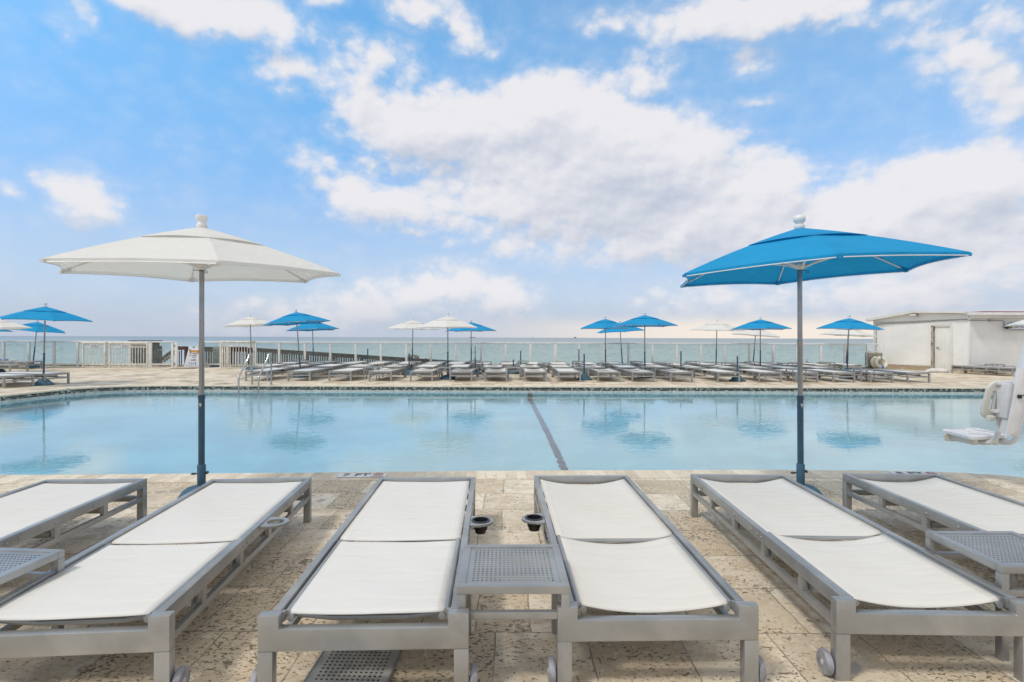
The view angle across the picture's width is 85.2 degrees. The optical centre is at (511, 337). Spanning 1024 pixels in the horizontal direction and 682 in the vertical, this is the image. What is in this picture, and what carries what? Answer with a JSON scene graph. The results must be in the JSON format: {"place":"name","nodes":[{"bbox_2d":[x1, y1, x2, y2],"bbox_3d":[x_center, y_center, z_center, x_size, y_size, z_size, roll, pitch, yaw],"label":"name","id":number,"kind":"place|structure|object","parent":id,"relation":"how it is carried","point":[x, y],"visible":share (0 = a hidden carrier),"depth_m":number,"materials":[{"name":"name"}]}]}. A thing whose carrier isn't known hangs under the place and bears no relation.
{"place":"outdoors","nodes":[
{"label":"outdoors","id":0,"kind":"place"},
{"bbox_2d":[159,346,174,363],"bbox_3d":[-15.896,1.423,25.602,0.816,2.060,0.245,0,0,0],"label":"stair railing","id":1,"kind":"object","parent":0,"point":[165,357],"visible":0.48,"depth_m":25.61,"materials":[{"name":"grey wood"}]},
{"bbox_2d":[128,340,162,363],"bbox_3d":[-16.805,0.890,25.475,1.538,1.520,0.650,0,0,0],"label":"railing","id":2,"kind":"object","parent":1,"relation":"attached to","point":[156,359],"visible":0.48,"depth_m":25.36,"materials":[{"name":"grey wood"}]},
{"bbox_2d":[0,336,872,366],"bbox_3d":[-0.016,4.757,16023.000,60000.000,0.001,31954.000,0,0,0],"label":"sea","id":3,"kind":"structure","parent":0,"point":[493,353],"depth_m":238.02,"materials":[{"name":"liquid"}]},
{"bbox_2d":[0,391,1023,476],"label":"pool water","id":4,"kind":"structure","parent":0,"point":[149,432],"depth_m":8.58,"materials":[{"name":"blue liquid"}]},
{"bbox_2d":[0,366,1023,681],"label":"deck","id":5,"kind":"structure","parent":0,"point":[216,638],"depth_m":2.69,"materials":[{"name":"beige stone"}]},
{"bbox_2d":[0,363,28,371],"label":"sun lounger","id":6,"kind":"object","parent":5,"relation":"on","point":[9,366],"visible":0.98,"depth_m":19.71,"materials":[{"name":"paint"}]},
{"bbox_2d":[0,373,34,387],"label":"sun lounger","id":7,"kind":"object","parent":5,"relation":"on","point":[4,377],"visible":1,"depth_m":14.31,"materials":[{"name":"paint"}]},
{"bbox_2d":[0,360,41,367],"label":"sun lounger","id":8,"kind":"object","parent":5,"relation":"on","point":[19,362],"visible":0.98,"depth_m":21.95,"materials":[{"name":"paint"}]},
{"bbox_2d":[25,347,39,367],"bbox_3d":[-19.698,0.816,22.900,0.476,0.848,0.476,0,0,-24],"label":"umbrella stand","id":9,"kind":"object","parent":5,"relation":"on","point":[34,366],"visible":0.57,"depth_m":22.88,"materials":[{"name":"blue metal"}]},
{"bbox_2d":[6,320,63,346],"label":"umbrella","id":10,"kind":"object","parent":9,"relation":"in","point":[37,326],"visible":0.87,"depth_m":22.61,"materials":[{"name":"blue fabric"}]},
{"bbox_2d":[0,547,64,628],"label":"side table","id":11,"kind":"object","parent":5,"relation":"on","point":[32,558],"visible":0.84,"depth_m":2.34,"materials":[{"name":"paint"}]},
{"bbox_2d":[1,371,69,382],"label":"sun lounger","id":12,"kind":"object","parent":5,"relation":"on","point":[47,374],"visible":0.72,"depth_m":15.26,"materials":[{"name":"paint"}]},
{"bbox_2d":[34,353,54,385],"bbox_3d":[-12.446,0.840,14.800,0.490,0.850,0.490,0,0,18],"label":"umbrella stand","id":13,"kind":"object","parent":5,"relation":"on","point":[41,382],"visible":0.94,"depth_m":14.73,"materials":[{"name":"blue metal"}]},
{"bbox_2d":[0,303,92,352],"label":"umbrella","id":14,"kind":"object","parent":13,"relation":"in","point":[44,313],"visible":1,"depth_m":14.38,"materials":[{"name":"blue fabric"}]},
{"bbox_2d":[0,478,146,563],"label":"sun lounger","id":15,"kind":"object","parent":5,"relation":"on","point":[40,509],"visible":1,"depth_m":3.42,"materials":[{"name":"fabric"}]},
{"bbox_2d":[0,341,150,366],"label":"glass railing","id":16,"kind":"object","parent":5,"relation":"on","point":[77,363],"visible":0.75,"depth_m":23.60,"materials":[{"name":"glass"}]},
{"bbox_2d":[81,342,106,367],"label":"picket gate","id":17,"kind":"structure","parent":5,"relation":"on","point":[93,344],"depth_m":22.98,"materials":[{"name":"beige paint"}]},
{"bbox_2d":[108,342,148,367],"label":"picket gate","id":18,"kind":"structure","parent":5,"relation":"on","point":[124,344],"depth_m":22.89,"materials":[{"name":"beige paint"}]},
{"bbox_2d":[0,478,311,681],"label":"sun lounger","id":19,"kind":"object","parent":5,"relation":"on","point":[141,574],"visible":1,"depth_m":2.36,"materials":[{"name":"fabric"}]},
{"bbox_2d":[150,341,173,366],"bbox_3d":[-14.900,0.708,23.702,1.003,1.098,0.085,0,0,-1],"label":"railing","id":20,"kind":"object","parent":5,"relation":"on","point":[172,354],"visible":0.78,"depth_m":23.68,"materials":[{"name":"white paint"}]},
{"bbox_2d":[177,395,208,498],"bbox_3d":[-2.423,0.874,4.350,0.350,0.850,0.350,0,0,-6],"label":"umbrella stand","id":21,"kind":"object","parent":5,"relation":"on","point":[202,472],"visible":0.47,"depth_m":4.33,"materials":[{"name":"blue metal"}]},
{"bbox_2d":[39,214,340,394],"bbox_3d":[-2.424,0.026,4.362,2.114,1.961,1.848,0,0,-4],"label":"umbrella","id":22,"kind":"object","parent":21,"relation":"in","point":[201,253],"visible":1,"depth_m":4.15,"materials":[{"name":"white fabric"}]},
{"bbox_2d":[184,347,206,367],"bbox_3d":[-13.283,0.823,23.400,0.739,0.882,0.482,0,0,0],"label":"sandwich board","id":23,"kind":"object","parent":5,"relation":"on","point":[192,358],"visible":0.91,"depth_m":23.25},
{"bbox_2d":[210,346,223,366],"bbox_3d":[-12.682,0.824,23.950,0.560,0.880,0.560,0,0,0],"label":"glass railing","id":24,"kind":"object","parent":5,"relation":"on","point":[216,354],"visible":0.77,"depth_m":23.93,"materials":[{"name":"blue"}]},
{"bbox_2d":[220,341,254,367],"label":"picket gate","id":25,"kind":"structure","parent":5,"relation":"on","point":[228,352],"depth_m":22.99,"materials":[{"name":"beige paint"}]},
{"bbox_2d":[245,367,294,380],"bbox_3d":[-7.492,1.128,17.379,0.880,0.307,1.982,0,0,0],"label":"sun lounger","id":26,"kind":"object","parent":5,"relation":"on","point":[266,371],"visible":0.71,"depth_m":16.93,"materials":[{"name":"fabric"}]},
{"bbox_2d":[250,363,293,373],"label":"sun lounger","id":27,"kind":"object","parent":5,"relation":"on","point":[275,365],"visible":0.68,"depth_m":19.54,"materials":[{"name":"fabric"}]},
{"bbox_2d":[281,363,319,374],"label":"sun lounger","id":28,"kind":"object","parent":5,"relation":"on","point":[303,365],"visible":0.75,"depth_m":19.53,"materials":[{"name":"fabric"}]},
{"bbox_2d":[293,351,308,377],"bbox_3d":[-6.819,0.859,18.000,0.476,0.849,0.476,0,0,-12],"label":"umbrella stand","id":29,"kind":"object","parent":5,"relation":"on","point":[300,368],"visible":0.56,"depth_m":17.90,"materials":[{"name":"grey metal"}]},
{"bbox_2d":[262,309,329,350],"bbox_3d":[-6.915,0.057,18.008,2.114,1.973,1.849,-4,0,-8],"label":"umbrella","id":30,"kind":"object","parent":29,"relation":"in","point":[296,318],"visible":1,"depth_m":17.82,"materials":[{"name":"blue fabric"}]},
{"bbox_2d":[287,367,333,380],"bbox_3d":[-6.271,1.132,17.393,0.823,0.307,1.982,0,0,0],"label":"sun lounger","id":31,"kind":"object","parent":5,"relation":"on","point":[310,371],"visible":0.99,"depth_m":16.78,"materials":[{"name":"fabric"}]},
{"bbox_2d":[312,364,348,371],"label":"sun lounger","id":32,"kind":"object","parent":5,"relation":"on","point":[338,366],"visible":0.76,"depth_m":19.76,"materials":[{"name":"fabric"}]},
{"bbox_2d":[328,367,371,380],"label":"sun lounger","id":33,"kind":"object","parent":5,"relation":"on","point":[350,372],"visible":0.94,"depth_m":16.80,"materials":[{"name":"fabric"}]},
{"bbox_2d":[303,650,401,681],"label":"perforated sheet","id":34,"kind":"object","parent":5,"relation":"on","point":[358,666],"visible":0.56,"depth_m":2.19,"materials":[{"name":"paint"}]},
{"bbox_2d":[249,477,492,681],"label":"sun lounger","id":35,"kind":"object","parent":5,"relation":"on","point":[379,573],"visible":0.99,"depth_m":2.30,"materials":[{"name":"fabric"}]},
{"bbox_2d":[369,367,406,380],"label":"sun lounger","id":36,"kind":"object","parent":5,"relation":"on","point":[384,370],"visible":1,"depth_m":16.84,"materials":[{"name":"fabric"}]},
{"bbox_2d":[382,364,412,375],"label":"sun lounger","id":37,"kind":"object","parent":5,"relation":"on","point":[393,366],"visible":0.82,"depth_m":19.34,"materials":[{"name":"fabric"}]},
{"bbox_2d":[255,342,555,367],"bbox_3d":[-4.548,0.743,23.909,12.904,1.098,0.085,0,0,-1],"label":"glass railing","id":38,"kind":"object","parent":5,"relation":"on","point":[406,350],"visible":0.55,"depth_m":23.88,"materials":[{"name":"white paint"}]},
{"bbox_2d":[410,367,442,381],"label":"sun lounger","id":39,"kind":"object","parent":5,"relation":"on","point":[421,370],"visible":0.91,"depth_m":16.81,"materials":[{"name":"fabric"}]},
{"bbox_2d":[414,364,441,375],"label":"sun lounger","id":40,"kind":"object","parent":5,"relation":"on","point":[430,366],"visible":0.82,"depth_m":19.36,"materials":[{"name":"fabric"}]},
{"bbox_2d":[20,364,867,368],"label":"railing curb","id":41,"kind":"structure","parent":5,"relation":"on","point":[246,366],"depth_m":24.25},
{"bbox_2d":[440,352,455,379],"bbox_3d":[-2.001,0.875,17.400,0.476,0.850,0.476,0,0,-38],"label":"umbrella stand","id":42,"kind":"object","parent":5,"relation":"on","point":[444,377],"visible":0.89,"depth_m":17.35,"materials":[{"name":"blue metal"}]},
{"bbox_2d":[416,313,477,351],"bbox_3d":[-2.003,0.223,17.396,2.114,1.961,1.848,0,0,-34],"label":"umbrella","id":43,"kind":"object","parent":42,"relation":"in","point":[447,322],"visible":1,"depth_m":16.89,"materials":[{"name":"white fabric"}]},
{"bbox_2d":[449,368,478,381],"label":"sun lounger","id":44,"kind":"object","parent":5,"relation":"on","point":[455,371],"visible":1,"depth_m":16.84,"materials":[{"name":"fabric"}]},
{"bbox_2d":[482,368,506,381],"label":"sun lounger","id":45,"kind":"object","parent":5,"relation":"on","point":[486,371],"visible":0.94,"depth_m":16.48,"materials":[{"name":"fabric"}]},
{"bbox_2d":[0,384,1023,483],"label":"pool coping","id":46,"kind":"object","parent":5,"relation":"on","point":[151,478],"visible":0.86,"depth_m":5.35,"materials":[{"name":"stone"}]},
{"bbox_2d":[238,352,271,392],"bbox_3d":[-6.845,1.320,14.865,0.630,1.828,0.850,0,0,0],"label":"pool ladder","id":47,"kind":"object","parent":46,"relation":"attached to","point":[251,376],"visible":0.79,"depth_m":14.94,"materials":[{"name":"metal"}]},
{"bbox_2d":[337,473,386,476],"bbox_3d":[-1.409,1.292,5.237,0.446,0.005,0.148,0,0,-3],"label":"depth marker","id":48,"kind":"object","parent":46,"relation":"on","point":[362,475],"visible":1,"depth_m":5.22,"materials":[{"name":"tile"}]},
{"bbox_2d":[0,387,993,400],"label":"pool tile band","id":49,"kind":"object","parent":46,"relation":"attached to","point":[475,389],"visible":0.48,"depth_m":14.98,"materials":[{"name":"tile"}]},
{"bbox_2d":[888,471,944,475],"bbox_3d":[3.896,1.310,5.370,0.446,0.005,0.148,0,0,3],"label":"depth marker","id":50,"kind":"object","parent":46,"relation":"on","point":[898,472],"visible":0.58,"depth_m":5.40,"materials":[{"name":"tile"}]},
{"bbox_2d":[457,544,569,633],"bbox_3d":[0.001,1.115,2.275,0.420,0.385,0.420,0,0,-1],"label":"side table","id":51,"kind":"object","parent":5,"relation":"on","point":[515,561],"visible":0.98,"depth_m":2.18,"materials":[{"name":"paint"}]},
{"bbox_2d":[521,368,546,381],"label":"sun lounger","id":52,"kind":"object","parent":5,"relation":"on","point":[525,371],"visible":0.94,"depth_m":16.49,"materials":[{"name":"fabric"}]},
{"bbox_2d":[552,368,580,381],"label":"sun lounger","id":53,"kind":"object","parent":5,"relation":"on","point":[565,372],"visible":0.98,"depth_m":16.87,"materials":[{"name":"fabric"}]},
{"bbox_2d":[587,368,620,381],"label":"sun lounger","id":54,"kind":"object","parent":5,"relation":"on","point":[608,372],"visible":0.99,"depth_m":16.89,"materials":[{"name":"fabric"}]},
{"bbox_2d":[610,364,638,375],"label":"sun lounger","id":55,"kind":"object","parent":5,"relation":"on","point":[627,366],"visible":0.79,"depth_m":19.74,"materials":[{"name":"fabric"}]},
{"bbox_2d":[616,368,654,381],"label":"sun lounger","id":56,"kind":"object","parent":5,"relation":"on","point":[637,371],"visible":0.97,"depth_m":16.97,"materials":[{"name":"fabric"}]},
{"bbox_2d":[522,475,766,681],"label":"sun lounger","id":57,"kind":"object","parent":5,"relation":"on","point":[655,570],"visible":0.98,"depth_m":2.39,"materials":[{"name":"fabric"}]},
{"bbox_2d":[638,352,650,377],"bbox_3d":[4.389,0.897,18.400,0.490,0.850,0.490,0,0,-42],"label":"umbrella stand","id":58,"kind":"object","parent":5,"relation":"on","point":[645,365],"visible":0.42,"depth_m":18.39,"materials":[{"name":"blue metal"}]},
{"bbox_2d":[613,312,677,351],"bbox_3d":[4.387,0.140,18.416,2.114,1.973,1.848,1,-1,-40],"label":"umbrella","id":59,"kind":"object","parent":58,"relation":"in","point":[644,320],"visible":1,"depth_m":18.07,"materials":[{"name":"blue fabric"}]},
{"bbox_2d":[652,368,692,381],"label":"sun lounger","id":60,"kind":"object","parent":5,"relation":"on","point":[674,372],"visible":0.94,"depth_m":16.91,"materials":[{"name":"fabric"}]},
{"bbox_2d":[671,365,705,375],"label":"sun lounger","id":61,"kind":"object","parent":5,"relation":"on","point":[687,367],"visible":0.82,"depth_m":19.45,"materials":[{"name":"fabric"}]},
{"bbox_2d":[556,343,868,366],"bbox_3d":[8.706,0.788,24.174,13.725,1.098,0.085,0,0,-1],"label":"glass railing","id":62,"kind":"object","parent":5,"relation":"on","point":[725,344],"visible":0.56,"depth_m":24.16,"materials":[{"name":"white paint"}]},
{"bbox_2d":[693,368,739,381],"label":"sun lounger","id":63,"kind":"object","parent":5,"relation":"on","point":[715,372],"visible":0.98,"depth_m":17.01,"materials":[{"name":"fabric"}]},
{"bbox_2d":[699,365,738,375],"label":"sun lounger","id":64,"kind":"object","parent":5,"relation":"on","point":[723,367],"visible":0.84,"depth_m":19.76,"materials":[{"name":"fabric"}]},
{"bbox_2d":[731,365,771,376],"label":"sun lounger","id":65,"kind":"object","parent":5,"relation":"on","point":[751,367],"visible":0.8,"depth_m":19.79,"materials":[{"name":"fabric"}]},
{"bbox_2d":[732,368,781,381],"bbox_3d":[7.660,1.179,17.555,0.880,0.307,1.982,0,0,1],"label":"sun lounger","id":66,"kind":"object","parent":5,"relation":"on","point":[754,372],"visible":0.91,"depth_m":16.98,"materials":[{"name":"fabric"}]},
{"bbox_2d":[764,368,817,381],"bbox_3d":[8.781,1.183,17.568,0.823,0.307,1.982,0,0,1],"label":"sun lounger","id":67,"kind":"object","parent":5,"relation":"on","point":[807,373],"visible":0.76,"depth_m":16.98,"materials":[{"name":"fabric"}]},
{"bbox_2d":[791,396,822,494],"bbox_3d":[2.307,0.890,4.450,0.350,0.850,0.350,0,0,-15],"label":"umbrella stand","id":68,"kind":"object","parent":5,"relation":"on","point":[801,471],"visible":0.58,"depth_m":4.43,"materials":[{"name":"blue metal"}]},
{"bbox_2d":[680,215,971,395],"bbox_3d":[2.315,0.006,4.449,2.112,1.973,1.849,0,0,-14],"label":"umbrella","id":69,"kind":"object","parent":68,"relation":"in","point":[800,253],"visible":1,"depth_m":4.22,"materials":[{"name":"blue fabric"}]},
{"bbox_2d":[804,369,854,382],"bbox_3d":[9.864,1.187,17.580,0.823,0.307,1.982,0,0,-1],"label":"sun lounger","id":70,"kind":"object","parent":5,"relation":"on","point":[825,372],"visible":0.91,"depth_m":16.97,"materials":[{"name":"fabric"}]},
{"bbox_2d":[816,362,861,368],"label":"sun lounger","id":71,"kind":"object","parent":5,"relation":"on","point":[841,365],"visible":0.68,"depth_m":21.83,"materials":[{"name":"fabric"}]},
{"bbox_2d":[838,353,852,378],"bbox_3d":[10.938,0.919,18.200,0.476,0.850,0.476,0,0,-33],"label":"umbrella stand","id":72,"kind":"object","parent":5,"relation":"on","point":[846,369],"visible":0.5,"depth_m":18.16,"materials":[{"name":"grey metal"}]},
{"bbox_2d":[816,315,883,352],"bbox_3d":[10.966,0.253,18.180,2.114,1.961,1.849,2,1,-2],"label":"umbrella","id":73,"kind":"object","parent":72,"relation":"in","point":[848,323],"visible":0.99,"depth_m":17.76,"materials":[{"name":"blue fabric"}]},
{"bbox_2d":[839,349,851,369],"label":"umbrella stand","id":74,"kind":"object","parent":5,"relation":"on","point":[846,362],"visible":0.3,"depth_m":23.68,"materials":[{"name":"blue metal"}]},
{"bbox_2d":[820,329,877,343],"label":"umbrella","id":75,"kind":"object","parent":74,"relation":"in","point":[842,332],"visible":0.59,"depth_m":23.27,"materials":[{"name":"white fabric"}]},
{"bbox_2d":[690,474,1023,681],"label":"sun lounger","id":76,"kind":"object","parent":5,"relation":"on","point":[786,520],"visible":1,"depth_m":2.48,"materials":[{"name":"fabric"}]},
{"bbox_2d":[832,369,892,382],"bbox_3d":[11.043,1.191,17.593,0.823,0.307,1.982,0,0,1],"label":"sun lounger","id":77,"kind":"object","parent":5,"relation":"on","point":[870,373],"visible":0.73,"depth_m":16.91,"materials":[{"name":"fabric"}]},
{"bbox_2d":[874,356,887,367],"bbox_3d":[15.789,1.075,23.830,0.566,0.574,0.160,0,-14,4],"label":"life ring","id":78,"kind":"object","parent":5,"relation":"on","point":[877,359],"visible":0.9,"depth_m":23.78,"materials":[{"name":"beige plastic"}]},
{"bbox_2d":[865,369,929,382],"bbox_3d":[12.154,1.194,17.606,0.823,0.307,1.982,0,0,1],"label":"sun lounger","id":79,"kind":"object","parent":5,"relation":"on","point":[914,374],"visible":0.77,"depth_m":16.99,"materials":[{"name":"paint"}]},
{"bbox_2d":[842,473,1023,578],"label":"sun lounger","id":80,"kind":"object","parent":5,"relation":"on","point":[936,501],"visible":0.8,"depth_m":3.56,"materials":[{"name":"fabric"}]},
{"bbox_2d":[865,310,1023,372],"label":"pool shed","id":81,"kind":"structure","parent":5,"relation":"on","point":[926,340],"depth_m":22.51,"materials":[{"name":"white concrete"}]},
{"bbox_2d":[935,326,949,370],"bbox_3d":[17.521,0.446,22.687,0.100,1.801,0.543,0,0,-30],"label":"door","id":82,"kind":"structure","parent":81,"relation":"in","point":[942,333],"depth_m":22.69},
{"bbox_2d":[925,531,1023,660],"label":"side table","id":83,"kind":"object","parent":5,"relation":"on","point":[1006,562],"visible":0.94,"depth_m":2.48,"materials":[{"name":"paint"}]},
{"bbox_2d":[942,342,1023,444],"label":"pool lift","id":84,"kind":"object","parent":5,"relation":"on","point":[1005,411],"visible":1,"depth_m":4.91,"materials":[{"name":"white plastic"}]},
{"bbox_2d":[951,365,1015,376],"bbox_3d":[17.508,1.212,20.535,0.823,0.307,1.982,0,0,-19],"label":"sun lounger","id":85,"kind":"object","parent":5,"relation":"on","point":[997,368],"visible":0.91,"depth_m":20.50,"materials":[{"name":"paint"}]},
{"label":"umbrella stand","id":86,"kind":"object","parent":5,"relation":"on","visible":0},
{"bbox_2d":[0,320,31,329],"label":"umbrella","id":87,"kind":"object","parent":86,"relation":"in","point":[6,325],"visible":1,"depth_m":20.00,"materials":[{"name":"white fabric"}]},
{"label":"umbrella stand","id":88,"kind":"object","parent":5,"relation":"on","visible":0},
{"bbox_2d":[286,323,338,347],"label":"umbrella","id":89,"kind":"object","parent":88,"relation":"in","point":[312,327],"visible":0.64,"depth_m":21.87,"materials":[{"name":"blue fabric"}]},
{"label":"umbrella stand","id":90,"kind":"object","parent":5,"relation":"on","visible":0},
{"bbox_2d":[386,318,438,347],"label":"umbrella","id":91,"kind":"object","parent":90,"relation":"in","point":[412,324],"visible":0.92,"depth_m":22.16,"materials":[{"name":"white fabric"}]},
{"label":"umbrella stand","id":92,"kind":"object","parent":5,"relation":"on","visible":0},
{"bbox_2d":[446,320,495,348],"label":"umbrella","id":93,"kind":"object","parent":92,"relation":"in","point":[480,328],"visible":0.73,"depth_m":22.33,"materials":[{"name":"blue fabric"}]},
{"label":"umbrella stand","id":94,"kind":"object","parent":5,"relation":"on","visible":0},
{"bbox_2d":[597,321,643,348],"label":"umbrella","id":95,"kind":"object","parent":94,"relation":"in","point":[622,330],"visible":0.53,"depth_m":22.57,"materials":[{"name":"blue fabric"}]},
{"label":"umbrella stand","id":96,"kind":"object","parent":5,"relation":"on","visible":0},
{"bbox_2d":[690,319,744,349],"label":"umbrella","id":97,"kind":"object","parent":96,"relation":"in","point":[716,326],"visible":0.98,"depth_m":22.06,"materials":[{"name":"white fabric"}]},
{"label":"umbrella stand","id":98,"kind":"object","parent":5,"relation":"on","visible":0},
{"bbox_2d":[732,330,779,348],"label":"umbrella","id":99,"kind":"object","parent":98,"relation":"in","point":[755,333],"visible":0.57,"depth_m":22.97,"materials":[{"name":"white fabric"}]},
{"bbox_2d":[0,0,1023,338],"label":"sky","id":100,"kind":"structure","parent":0,"point":[512,168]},
{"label":"umbrella stand","id":101,"kind":"object","parent":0,"visible":0},
{"bbox_2d":[223,314,272,347],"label":"umbrella","id":102,"kind":"object","parent":101,"relation":"in","point":[250,321],"visible":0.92,"depth_m":21.88,"materials":[{"name":"white fabric"}]},
{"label":"umbrella stand","id":103,"kind":"object","parent":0,"visible":0},
{"bbox_2d":[580,316,630,349],"bbox_3d":[3.522,0.188,21.001,2.114,1.961,1.848,0,0,-22],"label":"umbrella","id":104,"kind":"object","parent":103,"relation":"in","point":[605,323],"visible":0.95,"depth_m":20.59,"materials":[{"name":"blue fabric"}]},
{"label":"umbrella stand","id":105,"kind":"object","parent":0,"visible":0},
{"bbox_2d":[731,317,791,350],"bbox_3d":[9.097,0.219,20.414,2.114,1.961,1.848,0,-1,-20],"label":"umbrella","id":106,"kind":"object","parent":105,"relation":"in","point":[760,324],"visible":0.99,"depth_m":20.00,"materials":[{"name":"blue fabric"}]},
{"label":"pool wall","id":107,"kind":"structure","parent":0,"visible":0},
{"bbox_2d":[0,390,993,402],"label":"pool waterline band","id":108,"kind":"object","parent":107,"relation":"attached to","point":[491,391],"visible":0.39,"depth_m":14.97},
{"bbox_3d":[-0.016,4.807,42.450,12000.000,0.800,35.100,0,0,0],"label":"beach","id":109,"kind":"structure","parent":0,"visible":0},
{"bbox_2d":[187,347,249,364],"bbox_3d":[-13.762,1.316,25.935,3.038,1.774,0.270,0,0,0],"label":"ramp railing","id":110,"kind":"object","parent":109,"relation":"on","point":[209,350],"visible":0.12,"depth_m":25.94,"materials":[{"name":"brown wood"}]},
{"bbox_2d":[249,347,468,365],"bbox_3d":[-7.292,1.717,27.035,10.927,2.438,0.270,0,0,0],"label":"ramp railing","id":111,"kind":"object","parent":109,"relation":"on","point":[324,355],"visible":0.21,"depth_m":26.98,"materials":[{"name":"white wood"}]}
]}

